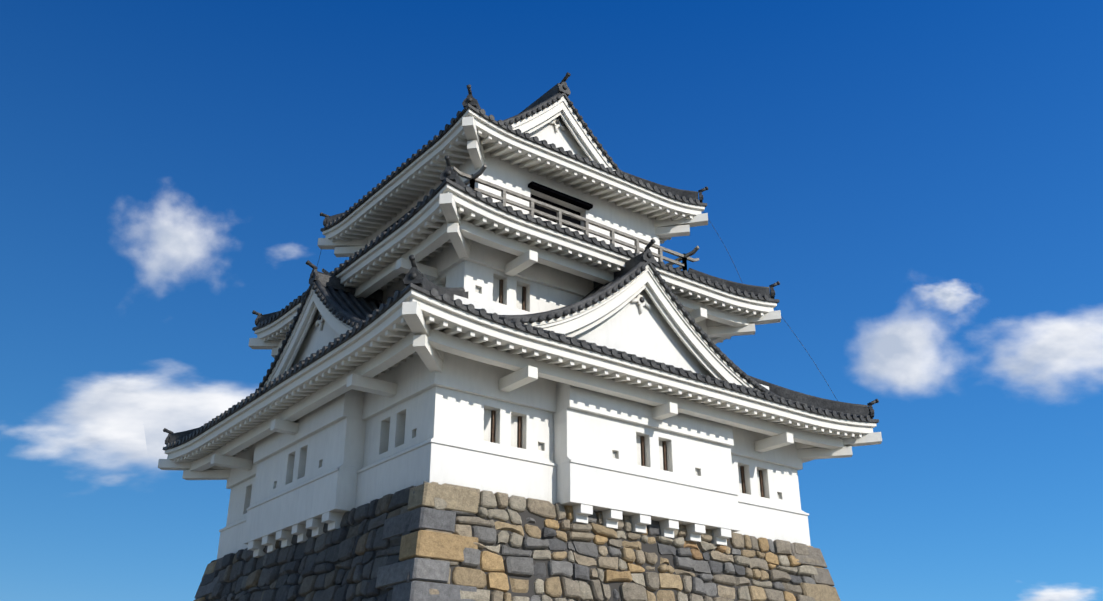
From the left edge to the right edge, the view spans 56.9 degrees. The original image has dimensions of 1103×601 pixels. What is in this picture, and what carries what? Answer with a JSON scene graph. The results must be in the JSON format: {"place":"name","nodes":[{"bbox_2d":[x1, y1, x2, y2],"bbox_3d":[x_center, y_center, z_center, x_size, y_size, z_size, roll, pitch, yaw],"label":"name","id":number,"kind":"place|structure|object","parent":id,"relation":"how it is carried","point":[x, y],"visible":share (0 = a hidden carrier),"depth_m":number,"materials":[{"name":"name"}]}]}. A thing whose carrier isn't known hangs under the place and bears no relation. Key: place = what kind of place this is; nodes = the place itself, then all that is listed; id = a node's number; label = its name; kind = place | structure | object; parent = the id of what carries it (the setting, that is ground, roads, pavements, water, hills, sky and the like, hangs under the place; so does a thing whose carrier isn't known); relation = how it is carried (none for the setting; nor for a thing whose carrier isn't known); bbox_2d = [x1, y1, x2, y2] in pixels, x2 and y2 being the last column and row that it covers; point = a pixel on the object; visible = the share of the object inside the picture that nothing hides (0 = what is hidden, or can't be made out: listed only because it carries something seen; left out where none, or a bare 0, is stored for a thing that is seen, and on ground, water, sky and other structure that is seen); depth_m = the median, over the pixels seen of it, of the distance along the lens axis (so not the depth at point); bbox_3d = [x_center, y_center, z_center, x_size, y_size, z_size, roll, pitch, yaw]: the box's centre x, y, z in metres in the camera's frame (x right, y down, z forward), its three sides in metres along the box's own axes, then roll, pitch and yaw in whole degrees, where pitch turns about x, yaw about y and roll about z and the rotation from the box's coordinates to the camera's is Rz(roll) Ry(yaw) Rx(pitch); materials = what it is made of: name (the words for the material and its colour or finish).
{"place":"outdoors","nodes":[
{"label":"outdoors","id":0,"kind":"place"},
{"bbox_2d":[34,380,145,454],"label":"cloud","id":1,"kind":"structure","parent":0,"point":[107,434],"depth_m":814.39,"materials":[{"name":"white"}]},
{"bbox_2d":[59,380,249,465],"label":"cloud","id":2,"kind":"structure","parent":0,"point":[155,412],"depth_m":832.27,"materials":[{"name":"white"}]},
{"bbox_2d":[90,378,223,419],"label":"cloud","id":3,"kind":"structure","parent":0,"point":[124,385],"depth_m":826.47,"materials":[{"name":"white"}]},
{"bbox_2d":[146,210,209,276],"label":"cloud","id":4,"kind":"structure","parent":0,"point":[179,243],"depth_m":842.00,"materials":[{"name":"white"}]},
{"bbox_2d":[0,0,1102,600],"label":"sky","id":5,"kind":"structure","parent":0,"point":[841,149],"materials":[{"name":"blue"}]},
{"bbox_2d":[859,271,987,390],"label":"cloud","id":6,"kind":"structure","parent":0,"point":[900,354],"depth_m":848.56,"materials":[{"name":"white"}]},
{"bbox_2d":[896,283,968,321],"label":"cloud","id":7,"kind":"structure","parent":0,"point":[949,297],"depth_m":837.41,"materials":[{"name":"white"}]},
{"bbox_2d":[996,316,1102,390],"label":"cloud","id":8,"kind":"structure","parent":0,"point":[1048,352],"depth_m":805.15,"materials":[{"name":"white"}]},
{"bbox_2d":[1028,589,1089,600],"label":"cloud","id":9,"kind":"structure","parent":0,"point":[1060,595],"depth_m":778.96,"materials":[{"name":"white"}]},
{"label":"ground","id":10,"kind":"structure","parent":0,"visible":0},
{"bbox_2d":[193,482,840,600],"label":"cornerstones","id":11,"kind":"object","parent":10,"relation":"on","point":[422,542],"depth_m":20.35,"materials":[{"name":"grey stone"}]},
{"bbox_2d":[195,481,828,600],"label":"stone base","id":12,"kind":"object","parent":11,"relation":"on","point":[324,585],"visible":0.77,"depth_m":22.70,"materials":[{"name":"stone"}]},
{"bbox_2d":[217,115,810,558],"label":"castle walls","id":13,"kind":"structure","parent":11,"relation":"on","point":[333,461],"depth_m":24.57,"materials":[{"name":"paint"}]},
{"bbox_2d":[322,164,698,273],"bbox_3d":[-1.371,-0.798,32.156,9.080,0.820,9.080,17,-29,-34],"label":"veranda railing","id":14,"kind":"object","parent":13,"relation":"on","point":[472,179],"visible":0.19,"depth_m":29.06,"materials":[{"name":"white wood"}]},
{"bbox_2d":[158,96,881,479],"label":"roof eaves","id":15,"kind":"object","parent":13,"relation":"attached to","point":[410,324],"visible":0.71,"depth_m":26.48,"materials":[{"name":"paint"}]},
{"bbox_2d":[163,72,878,449],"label":"roof tiles","id":16,"kind":"object","parent":15,"relation":"on","point":[341,302],"visible":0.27,"depth_m":27.16,"materials":[{"name":"black tile"}]},
{"bbox_2d":[317,211,837,400],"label":"lightning cables","id":17,"kind":"object","parent":15,"relation":"attached to","point":[742,283],"visible":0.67,"depth_m":30.55,"materials":[{"name":"black plastic"}]},
{"bbox_2d":[384,181,764,497],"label":"windows","id":18,"kind":"structure","parent":13,"relation":"attached to","point":[556,194],"depth_m":29.12,"materials":[{"name":"black"}]}
]}

